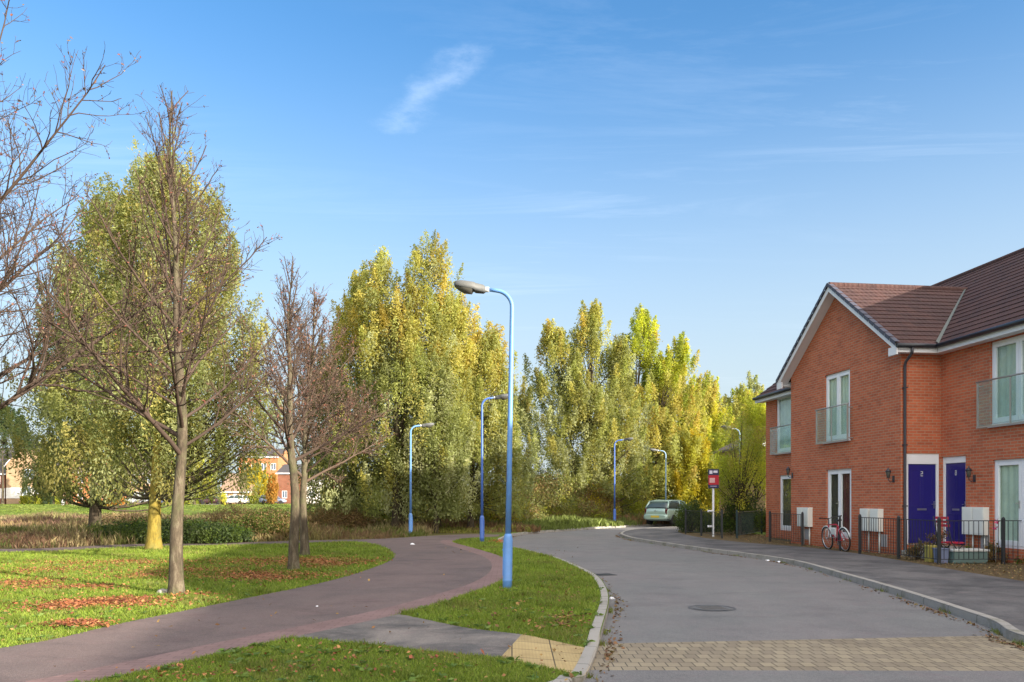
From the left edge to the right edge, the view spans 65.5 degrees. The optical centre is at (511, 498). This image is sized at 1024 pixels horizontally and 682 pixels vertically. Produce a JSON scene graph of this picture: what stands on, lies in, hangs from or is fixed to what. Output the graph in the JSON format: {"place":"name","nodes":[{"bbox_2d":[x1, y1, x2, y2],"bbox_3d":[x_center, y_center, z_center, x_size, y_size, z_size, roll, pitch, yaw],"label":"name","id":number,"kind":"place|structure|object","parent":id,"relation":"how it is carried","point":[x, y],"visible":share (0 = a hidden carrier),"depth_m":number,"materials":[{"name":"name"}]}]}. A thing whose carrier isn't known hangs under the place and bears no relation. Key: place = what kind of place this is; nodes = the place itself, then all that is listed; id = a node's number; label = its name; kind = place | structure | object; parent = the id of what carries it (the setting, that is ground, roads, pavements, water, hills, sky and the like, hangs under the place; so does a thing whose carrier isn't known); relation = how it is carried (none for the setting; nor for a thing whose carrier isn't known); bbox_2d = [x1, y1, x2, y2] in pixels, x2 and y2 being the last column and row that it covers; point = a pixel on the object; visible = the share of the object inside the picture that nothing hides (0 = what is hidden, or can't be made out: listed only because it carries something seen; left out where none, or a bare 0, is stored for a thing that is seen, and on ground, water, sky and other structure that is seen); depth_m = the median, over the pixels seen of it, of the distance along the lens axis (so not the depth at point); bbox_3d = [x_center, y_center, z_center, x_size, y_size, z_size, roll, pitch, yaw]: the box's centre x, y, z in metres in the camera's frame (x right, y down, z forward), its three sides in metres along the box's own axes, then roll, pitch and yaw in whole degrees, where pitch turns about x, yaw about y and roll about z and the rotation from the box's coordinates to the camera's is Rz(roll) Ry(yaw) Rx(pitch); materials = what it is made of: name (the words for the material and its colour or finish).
{"place":"outdoors","nodes":[
{"label":"outdoors","id":0,"kind":"place"},
{"bbox_2d":[0,447,13,503],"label":"terraced house","id":1,"kind":"structure","parent":0,"point":[4,475],"depth_m":129.11,"materials":[{"name":"brick"}]},
{"bbox_2d":[128,457,150,503],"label":"terraced house","id":2,"kind":"structure","parent":0,"point":[140,479],"depth_m":134.00,"materials":[{"name":"beige brick"}]},
{"bbox_2d":[0,534,499,681],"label":"cycle path","id":3,"kind":"structure","parent":0,"point":[419,567],"depth_m":10.61,"materials":[{"name":"asphalt"}]},
{"bbox_2d":[26,540,512,681],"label":"path border","id":4,"kind":"object","parent":3,"relation":"on","point":[495,573],"visible":0.81,"depth_m":8.88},
{"bbox_2d":[238,449,287,495],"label":"apartment block","id":5,"kind":"structure","parent":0,"point":[277,463],"depth_m":165.02,"materials":[{"name":"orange brick"}]},
{"bbox_2d":[282,269,427,520],"bbox_3d":[-7.668,-4.788,39.381,6.516,13.087,6.309,0,0,-33],"label":"willow tree","id":6,"kind":"object","parent":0,"point":[322,464],"visible":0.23,"depth_m":38.15,"materials":[{"name":"green plant"}]},
{"bbox_2d":[0,503,718,548],"bbox_3d":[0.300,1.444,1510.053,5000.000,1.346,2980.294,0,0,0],"label":"rough ground","id":7,"kind":"structure","parent":0,"point":[433,534],"depth_m":29.45,"materials":[{"name":"green plant"}]},
{"bbox_2d":[0,403,36,503],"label":"evergreen tree","id":8,"kind":"object","parent":7,"relation":"on","point":[6,439],"visible":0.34,"depth_m":117.86,"materials":[{"name":"green plant"}]},
{"bbox_2d":[4,440,43,503],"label":"gabled house","id":9,"kind":"structure","parent":7,"relation":"on","point":[12,491],"depth_m":128.00,"materials":[{"name":"beige brick"}]},
{"bbox_2d":[19,495,60,504],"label":"hedge","id":10,"kind":"object","parent":7,"relation":"on","point":[23,500],"visible":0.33,"depth_m":125.52,"materials":[{"name":"green plant"}]},
{"bbox_2d":[73,454,106,502],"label":"terraced house","id":11,"kind":"structure","parent":7,"relation":"on","point":[82,483],"depth_m":131.00,"materials":[{"name":"orange brick"}]},
{"bbox_2d":[0,151,245,526],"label":"willow tree","id":12,"kind":"object","parent":7,"relation":"on","point":[95,510],"visible":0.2,"depth_m":30.21,"materials":[{"name":"green plant"}]},
{"bbox_2d":[79,506,196,523],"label":"scrub","id":13,"kind":"object","parent":7,"relation":"on","point":[107,519],"visible":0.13,"depth_m":47.80,"materials":[{"name":"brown plant"}]},
{"bbox_2d":[80,515,257,543],"bbox_3d":[-11.951,1.004,27.782,6.259,1.064,3.720,0,0,0],"label":"ivy mound","id":14,"kind":"object","parent":7,"relation":"on","point":[207,531],"visible":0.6,"depth_m":27.00,"materials":[{"name":"green plant"}]},
{"bbox_2d":[0,509,417,526],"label":"reed bed","id":15,"kind":"object","parent":7,"relation":"on","point":[43,517],"visible":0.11,"depth_m":57.23,"materials":[{"name":"brown plant"}]},
{"bbox_2d":[200,497,261,522],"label":"scrub","id":16,"kind":"object","parent":7,"relation":"on","point":[217,516],"visible":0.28,"depth_m":49.69,"materials":[{"name":"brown plant"}]},
{"bbox_2d":[219,473,259,503],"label":"yellow house","id":17,"kind":"structure","parent":7,"relation":"on","point":[229,492],"depth_m":127.58,"materials":[{"name":"brick"}]},
{"bbox_2d":[247,463,268,494],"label":"weeping tree","id":18,"kind":"object","parent":7,"relation":"on","point":[260,478],"visible":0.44,"depth_m":129.10,"materials":[{"name":"yellow plant"}]},
{"bbox_2d":[247,495,276,503],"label":"hedge","id":19,"kind":"object","parent":7,"relation":"on","point":[253,501],"visible":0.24,"depth_m":125.52,"materials":[{"name":"green plant"}]},
{"bbox_2d":[235,498,290,521],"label":"scrub","id":20,"kind":"object","parent":7,"relation":"on","point":[270,510],"visible":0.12,"depth_m":43.76,"materials":[{"name":"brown plant"}]},
{"bbox_2d":[220,503,316,539],"bbox_3d":[-9.322,0.843,29.970,3.512,1.455,3.017,0,0,23],"label":"bramble","id":21,"kind":"object","parent":7,"relation":"on","point":[260,524],"visible":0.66,"depth_m":29.55,"materials":[{"name":"green plant"}]},
{"bbox_2d":[263,473,280,503],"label":"orange tree","id":22,"kind":"object","parent":7,"relation":"on","point":[273,488],"visible":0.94,"depth_m":119.49,"materials":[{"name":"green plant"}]},
{"bbox_2d":[276,464,310,503],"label":"red building","id":23,"kind":"structure","parent":7,"relation":"on","point":[283,472],"depth_m":138.00,"materials":[{"name":"brick"}]},
{"bbox_2d":[307,498,379,530],"bbox_3d":[-7.986,0.670,35.961,4.316,1.816,3.090,0,0,0],"label":"bramble","id":24,"kind":"object","parent":7,"relation":"on","point":[351,518],"visible":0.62,"depth_m":35.55,"materials":[{"name":"green plant"}]},
{"bbox_2d":[313,229,486,530],"bbox_3d":[-5.226,-5.306,36.537,8.299,14.026,6.945,0,0,0],"label":"willow tree","id":25,"kind":"object","parent":7,"relation":"on","point":[397,327],"visible":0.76,"depth_m":35.64,"materials":[{"name":"green plant"}]},
{"bbox_2d":[313,479,524,522],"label":"thicket","id":26,"kind":"object","parent":7,"relation":"on","point":[383,515],"visible":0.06,"depth_m":43.42,"materials":[{"name":"green plant"}]},
{"bbox_2d":[409,423,433,533],"bbox_3d":[-3.706,-0.764,32.552,1.052,4.727,0.260,0,0,-20],"label":"street lamp","id":27,"kind":"object","parent":7,"relation":"on","point":[427,425],"visible":0.91,"depth_m":32.38,"materials":[{"name":"blue metal"}]},
{"bbox_2d":[389,350,480,532],"bbox_3d":[-3.360,-2.421,35.129,3.834,8.250,3.984,0,0,43],"label":"willow tree","id":28,"kind":"object","parent":7,"relation":"on","point":[442,408],"visible":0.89,"depth_m":34.60,"materials":[{"name":"green plant"}]},
{"bbox_2d":[403,291,541,527],"bbox_3d":[-1.915,-4.145,37.594,6.970,11.697,6.364,0,0,0],"label":"willow tree","id":29,"kind":"object","parent":7,"relation":"on","point":[488,356],"visible":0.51,"depth_m":37.17,"materials":[{"name":"green plant"}]},
{"bbox_2d":[506,376,539,484],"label":"tree","id":30,"kind":"object","parent":7,"relation":"on","point":[526,405],"visible":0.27,"depth_m":57.67,"materials":[{"name":"green plant"}]},
{"bbox_2d":[513,298,655,506],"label":"willow tree","id":31,"kind":"object","parent":7,"relation":"on","point":[581,403],"visible":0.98,"depth_m":51.31,"materials":[{"name":"green plant"}]},
{"bbox_2d":[431,512,765,532],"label":"verge growth","id":32,"kind":"object","parent":7,"relation":"on","point":[563,522],"visible":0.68,"depth_m":41.46,"materials":[{"name":"green plant"}]},
{"bbox_2d":[542,475,676,512],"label":"thicket","id":33,"kind":"object","parent":7,"relation":"on","point":[663,497],"visible":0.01,"depth_m":63.54,"materials":[{"name":"green plant"}]},
{"bbox_2d":[600,475,656,515],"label":"bush","id":34,"kind":"object","parent":7,"relation":"on","point":[633,508],"visible":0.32,"depth_m":53.32,"materials":[{"name":"green plant"}]},
{"bbox_2d":[603,303,716,505],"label":"willow tree","id":35,"kind":"object","parent":7,"relation":"on","point":[662,435],"visible":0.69,"depth_m":57.27,"materials":[{"name":"green plant"}]},
{"bbox_2d":[645,358,738,512],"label":"willow tree","id":36,"kind":"object","parent":7,"relation":"on","point":[714,407],"visible":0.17,"depth_m":64.84,"materials":[{"name":"yellow plant"}]},
{"bbox_2d":[667,428,718,513],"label":"yellow tree","id":37,"kind":"object","parent":7,"relation":"on","point":[700,491],"visible":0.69,"depth_m":56.21,"materials":[{"name":"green plant"}]},
{"bbox_2d":[676,382,758,511],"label":"yellow green tree","id":38,"kind":"object","parent":7,"relation":"on","point":[737,393],"visible":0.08,"depth_m":67.44,"materials":[{"name":"green plant"}]},
{"bbox_2d":[714,403,765,510],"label":"lime green tree","id":39,"kind":"object","parent":7,"relation":"on","point":[738,424],"depth_m":56.90,"materials":[{"name":"green plant"}]},
{"bbox_2d":[720,371,763,414],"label":"wispy tree","id":40,"kind":"object","parent":7,"relation":"on","point":[752,385],"visible":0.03,"depth_m":74.57,"materials":[{"name":"green plant"}]},
{"bbox_2d":[0,504,765,681],"bbox_3d":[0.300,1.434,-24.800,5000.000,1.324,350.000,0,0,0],"label":"lawn","id":41,"kind":"structure","parent":0,"point":[199,511],"depth_m":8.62,"materials":[{"name":"green plant"}]},
{"bbox_2d":[21,447,77,503],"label":"evergreen tree","id":42,"kind":"object","parent":41,"relation":"on","point":[51,501],"visible":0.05,"depth_m":116.67,"materials":[{"name":"green plant"}]},
{"bbox_2d":[0,0,262,410],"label":"bare tree","id":43,"kind":"object","parent":41,"relation":"on","point":[33,380],"visible":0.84,"depth_m":12.38,"materials":[{"name":"brown plant"}]},
{"bbox_2d":[18,127,297,549],"bbox_3d":[-10.336,-4.787,23.883,7.597,12.990,6.013,0,0,0],"label":"willow tree","id":44,"kind":"object","parent":41,"relation":"on","point":[161,476],"visible":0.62,"depth_m":23.45,"materials":[{"name":"green plant"}]},
{"bbox_2d":[0,84,325,594],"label":"bare tree","id":45,"kind":"object","parent":41,"relation":"on","point":[176,584],"visible":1,"depth_m":12.41,"materials":[{"name":"brown plant"}]},
{"bbox_2d":[0,504,382,515],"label":"lawn grass","id":46,"kind":"structure","parent":41,"relation":"on","point":[31,507],"depth_m":98.78,"materials":[{"name":"green plant"}]},
{"bbox_2d":[166,446,226,504],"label":"weeping tree","id":47,"kind":"object","parent":41,"relation":"on","point":[224,496],"visible":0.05,"depth_m":112.08,"materials":[{"name":"green plant"}]},
{"bbox_2d":[203,283,396,554],"bbox_3d":[-5.404,-2.101,20.934,4.548,7.410,4.366,0,0,0],"label":"bare tree","id":48,"kind":"object","parent":41,"relation":"on","point":[305,433],"visible":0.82,"depth_m":20.89,"materials":[{"name":"brown plant"}]},
{"bbox_2d":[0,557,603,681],"bbox_3d":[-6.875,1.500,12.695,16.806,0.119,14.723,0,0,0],"label":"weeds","id":49,"kind":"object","parent":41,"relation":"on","point":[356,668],"visible":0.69,"depth_m":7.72,"materials":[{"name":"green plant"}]},
{"bbox_2d":[226,251,400,570],"bbox_3d":[-4.408,-1.798,17.023,2.906,6.815,3.181,0,0,40],"label":"bare tree","id":50,"kind":"object","parent":41,"relation":"on","point":[290,436],"visible":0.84,"depth_m":16.73,"materials":[{"name":"brown plant"}]},
{"bbox_2d":[454,280,513,587],"bbox_3d":[-0.481,-1.021,13.318,1.052,5.227,0.260,1,0,0],"label":"street lamp","id":51,"kind":"object","parent":41,"relation":"on","point":[466,287],"visible":0.99,"depth_m":13.28,"materials":[{"name":"blue metal"}]},
{"bbox_2d":[444,487,539,522],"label":"bush","id":52,"kind":"object","parent":41,"relation":"on","point":[493,514],"visible":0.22,"depth_m":42.46,"materials":[{"name":"green plant"}]},
{"bbox_2d":[480,394,507,541],"bbox_3d":[-0.593,-1.035,27.812,1.072,5.269,0.260,0,0,0],"label":"street lamp","id":53,"kind":"object","parent":41,"relation":"on","point":[502,397],"visible":0.91,"depth_m":27.77,"materials":[{"name":"blue metal"}]},
{"bbox_2d":[513,503,548,519],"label":"bush","id":54,"kind":"object","parent":41,"relation":"on","point":[538,514],"visible":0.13,"depth_m":45.82,"materials":[{"name":"yellow plant"}]},
{"bbox_2d":[516,470,589,515],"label":"bush","id":55,"kind":"object","parent":41,"relation":"on","point":[545,492],"visible":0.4,"depth_m":49.52,"materials":[{"name":"green plant"}]},
{"bbox_2d":[531,494,616,518],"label":"bush","id":56,"kind":"object","parent":41,"relation":"on","point":[592,511],"visible":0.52,"depth_m":48.42,"materials":[{"name":"green plant"}]},
{"bbox_2d":[578,480,623,517],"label":"yellow shrub","id":57,"kind":"object","parent":41,"relation":"on","point":[598,499],"visible":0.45,"depth_m":50.16,"materials":[{"name":"green plant"}]},
{"bbox_2d":[613,437,632,520],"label":"street lamp","id":58,"kind":"object","parent":41,"relation":"on","point":[614,509],"visible":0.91,"depth_m":46.16,"materials":[{"name":"metal"}]},
{"bbox_2d":[649,448,666,499],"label":"street lamp","id":59,"kind":"object","parent":41,"relation":"on","point":[652,449],"visible":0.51,"depth_m":49.97,"materials":[{"name":"metal"}]},
{"bbox_2d":[713,427,765,517],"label":"tree","id":60,"kind":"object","parent":41,"relation":"on","point":[752,487],"depth_m":45.28,"materials":[{"name":"green plant"}]},
{"bbox_2d":[727,388,765,510],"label":"garden tree","id":61,"kind":"object","parent":41,"relation":"on","point":[755,415],"visible":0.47,"depth_m":36.20,"materials":[{"name":"green plant"}]},
{"bbox_2d":[295,614,521,656],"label":"footway","id":62,"kind":"structure","parent":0,"point":[419,633],"depth_m":8.75,"materials":[{"name":"concrete"}]},
{"bbox_2d":[0,0,1023,494],"label":"sky","id":63,"kind":"structure","parent":0,"point":[710,166],"materials":[{"name":"blue"}]},
{"bbox_2d":[502,634,587,675],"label":"tactile paving","id":64,"kind":"structure","parent":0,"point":[524,646],"depth_m":7.92,"materials":[{"name":"beige concrete"}]},
{"bbox_2d":[513,525,1023,681],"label":"road","id":65,"kind":"structure","parent":0,"point":[660,589],"depth_m":11.74,"materials":[{"name":"grey asphalt"}]},
{"bbox_2d":[0,528,1023,681],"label":"fallen leaves","id":66,"kind":"object","parent":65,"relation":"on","point":[77,603],"visible":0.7,"depth_m":12.99,"materials":[{"name":"brown plant"}]},
{"bbox_2d":[497,524,676,681],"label":"kerb","id":67,"kind":"structure","parent":65,"relation":"on","point":[587,657],"depth_m":9.26,"materials":[{"name":"concrete"}]},
{"bbox_2d":[644,500,688,524],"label":"parked car","id":68,"kind":"object","parent":65,"relation":"on","point":[659,510],"visible":0.77,"depth_m":45.44,"materials":[{"name":"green metal"}]},
{"bbox_2d":[688,605,735,610],"bbox_3d":[2.927,1.593,11.661,0.690,0.007,0.690,0,0,-8],"label":"manhole cover","id":69,"kind":"object","parent":65,"relation":"on","point":[710,607],"visible":1,"depth_m":11.66,"materials":[{"name":"grey metal"}]},
{"bbox_2d":[586,537,1023,678],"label":"kerb weeds","id":70,"kind":"object","parent":65,"relation":"on","point":[996,631],"visible":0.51,"depth_m":9.54,"materials":[{"name":"green plant"}]},
{"bbox_2d":[620,527,1023,642],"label":"kerb","id":71,"kind":"structure","parent":65,"relation":"on","point":[965,614],"depth_m":13.42,"materials":[{"name":"concrete"}]},
{"bbox_2d":[590,635,1023,670],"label":"block paving","id":72,"kind":"structure","parent":0,"point":[967,653],"depth_m":8.14,"materials":[{"name":"beige brick"}]},
{"bbox_2d":[621,526,1023,635],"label":"pavement","id":73,"kind":"structure","parent":0,"point":[999,597],"depth_m":15.81,"materials":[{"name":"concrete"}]},
{"bbox_2d":[679,530,1023,580],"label":"garden ground","id":74,"kind":"structure","parent":0,"point":[914,560],"depth_m":19.40,"materials":[{"name":"soil"}]},
{"bbox_2d":[672,496,709,532],"bbox_3d":[8.059,0.659,35.648,1.752,1.819,2.037,0,0,0],"label":"shrub","id":75,"kind":"object","parent":74,"relation":"on","point":[694,506],"visible":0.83,"depth_m":35.39,"materials":[{"name":"green plant"}]},
{"bbox_2d":[685,508,722,538],"bbox_3d":[7.705,1.005,32.297,0.125,1.190,4.300,0,0,-6],"label":"railing","id":76,"kind":"object","parent":74,"relation":"on","point":[721,522],"visible":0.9,"depth_m":32.27,"materials":[{"name":"black metal"}]},
{"bbox_2d":[707,469,718,536],"bbox_3d":[7.957,0.160,31.501,0.430,2.680,0.108,0,0,0],"label":"estate board","id":77,"kind":"object","parent":74,"relation":"on","point":[713,478],"visible":1,"depth_m":31.46,"materials":[{"name":"red plastic"}]},
{"bbox_2d":[698,505,727,531],"bbox_3d":[9.087,0.869,36.613,2.130,1.395,2.123,0,0,0],"label":"shrub","id":78,"kind":"object","parent":74,"relation":"on","point":[715,520],"visible":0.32,"depth_m":36.30,"materials":[{"name":"green plant"}]},
{"bbox_2d":[705,404,765,533],"bbox_3d":[9.605,-1.133,32.961,3.502,5.673,3.639,0,0,0],"label":"garden tree","id":79,"kind":"object","parent":74,"relation":"on","point":[740,485],"visible":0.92,"depth_m":32.77,"materials":[{"name":"green plant"}]},
{"bbox_2d":[714,491,765,534],"bbox_3d":[9.599,0.434,33.610,2.336,2.285,2.442,0,0,0],"label":"shrub","id":80,"kind":"object","parent":74,"relation":"on","point":[729,523],"visible":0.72,"depth_m":33.25,"materials":[{"name":"green plant"}]},
{"bbox_2d":[736,509,762,537],"bbox_3d":[9.610,1.005,32.150,0.084,1.190,4.951,0,0,28],"label":"railing","id":81,"kind":"object","parent":74,"relation":"on","point":[738,523],"visible":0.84,"depth_m":31.20,"materials":[{"name":"black metal"}]},
{"bbox_2d":[749,502,765,531],"bbox_3d":[11.622,0.790,36.511,3.326,1.560,2.067,0,0,0],"label":"shrub","id":82,"kind":"object","parent":74,"relation":"on","point":[764,516],"visible":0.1,"depth_m":36.17,"materials":[{"name":"green plant"}]},
{"bbox_2d":[769,511,803,545],"bbox_3d":[9.135,1.005,26.600,0.075,1.190,2.299,0,0,-9],"label":"railing","id":83,"kind":"object","parent":74,"relation":"on","point":[801,527],"visible":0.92,"depth_m":26.66,"materials":[{"name":"black metal"}]},
{"bbox_2d":[819,515,850,551],"bbox_3d":[9.468,1.000,23.294,0.660,1.049,1.649,0,0,-24],"label":"bicycle","id":84,"kind":"object","parent":74,"relation":"on","point":[834,531],"visible":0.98,"depth_m":23.22,"materials":[{"name":"metal"}]},
{"bbox_2d":[752,248,1023,563],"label":"brick house","id":85,"kind":"structure","parent":74,"relation":"on","point":[892,401],"depth_m":21.65,"materials":[{"name":"brick"}]},
{"bbox_2d":[775,396,790,454],"bbox_3d":[10.367,-2.809,29.022,0.176,2.237,3.203,0,0,-7],"label":"window","id":86,"kind":"structure","parent":85,"relation":"in","point":[783,404],"depth_m":30.12,"materials":[{"name":"glass"}]},
{"bbox_2d":[781,475,790,530],"bbox_3d":[10.428,0.145,28.897,0.088,2.069,2.858,0,0,-7],"label":"window","id":87,"kind":"structure","parent":85,"relation":"in","point":[785,480],"depth_m":29.95,"materials":[{"name":"white plastic"}]},
{"bbox_2d":[823,369,850,443],"bbox_3d":[9.857,-2.767,24.073,0.176,2.117,1.517,0,0,-7],"label":"window","id":88,"kind":"structure","parent":85,"relation":"in","point":[837,384],"depth_m":24.05,"materials":[{"name":"white plastic"}]},
{"bbox_2d":[828,468,850,538],"bbox_3d":[9.897,0.142,23.998,0.121,2.076,1.410,0,0,-7],"label":"french door","id":89,"kind":"structure","parent":85,"relation":"in","point":[839,480],"depth_m":23.94,"materials":[{"name":"white plastic"}]},
{"bbox_2d":[987,334,1023,427],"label":"window","id":90,"kind":"structure","parent":85,"relation":"in","point":[1007,354],"depth_m":18.85,"materials":[{"name":"white plastic"}]},
{"bbox_2d":[995,458,1023,548],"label":"french door","id":91,"kind":"structure","parent":85,"relation":"in","point":[1009,473],"depth_m":18.74,"materials":[{"name":"white plastic"}]},
{"bbox_2d":[903,538,930,559],"bbox_3d":[10.008,1.249,19.660,0.724,0.620,0.583,0,0,0],"label":"garden plant","id":92,"kind":"object","parent":74,"relation":"on","point":[916,550],"visible":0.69,"depth_m":19.57,"materials":[{"name":"green plant"}]},
{"bbox_2d":[924,545,936,561],"bbox_3d":[9.980,1.300,18.950,0.280,0.400,0.240,0,0,0],"label":"yellow tub","id":93,"kind":"object","parent":74,"relation":"on","point":[927,559],"visible":0.6,"depth_m":18.85,"materials":[{"name":"plastic"}]},
{"bbox_2d":[901,545,965,558],"bbox_3d":[10.851,1.383,20.427,1.127,0.335,1.147,0,0,-7],"label":"door step","id":94,"kind":"object","parent":74,"relation":"on","point":[903,552],"depth_m":20.34,"materials":[{"name":"concrete"}]},
{"bbox_2d":[924,529,948,547],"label":"garden plant","id":95,"kind":"object","parent":74,"relation":"on","point":[942,537],"visible":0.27,"depth_m":19.38,"materials":[{"name":"green plant"}]},
{"bbox_2d":[858,514,1021,564],"bbox_3d":[10.750,1.005,20.055,2.321,1.190,3.639,0,0,-4],"label":"railing","id":96,"kind":"object","parent":74,"relation":"on","point":[939,520],"visible":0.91,"depth_m":18.69,"materials":[{"name":"metal"}]},
{"bbox_2d":[933,548,949,562],"bbox_3d":[10.030,1.325,18.620,0.290,0.350,0.280,0,0,0],"label":"blue bucket","id":97,"kind":"object","parent":74,"relation":"on","point":[944,553],"visible":0.64,"depth_m":18.50,"materials":[{"name":"plastic"}]},
{"bbox_2d":[933,516,964,548],"bbox_3d":[10.409,0.963,18.943,0.542,1.091,0.475,0,0,-10],"label":"folding chair","id":98,"kind":"object","parent":74,"relation":"on","point":[950,542],"visible":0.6,"depth_m":18.80,"materials":[{"name":"red plastic"}]},
{"bbox_2d":[948,548,989,563],"bbox_3d":[10.620,1.335,18.680,0.900,0.330,0.500,0,0,-4],"label":"storage box","id":99,"kind":"object","parent":74,"relation":"on","point":[955,553],"visible":0.81,"depth_m":18.46,"materials":[{"name":"teal plastic"}]},
{"bbox_2d":[984,540,1009,562],"bbox_3d":[11.420,1.254,18.892,0.530,0.612,0.663,0,0,-12],"label":"garden plant","id":100,"kind":"object","parent":74,"relation":"on","point":[991,559],"visible":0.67,"depth_m":18.85,"materials":[{"name":"green plant"}]},
{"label":"far road","id":101,"kind":"structure","parent":0,"visible":0},
{"bbox_2d":[199,496,222,503],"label":"parked car","id":102,"kind":"object","parent":101,"relation":"on","point":[207,501],"visible":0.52,"depth_m":121.26,"materials":[{"name":"grey metal"}]},
{"bbox_2d":[226,495,249,503],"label":"parked car","id":103,"kind":"object","parent":101,"relation":"on","point":[230,498],"visible":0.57,"depth_m":121.24,"materials":[{"name":"white metal"}]},
{"bbox_2d":[259,495,286,503],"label":"parked car","id":104,"kind":"object","parent":101,"relation":"on","point":[280,500],"visible":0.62,"depth_m":121.37,"materials":[{"name":"white metal"}]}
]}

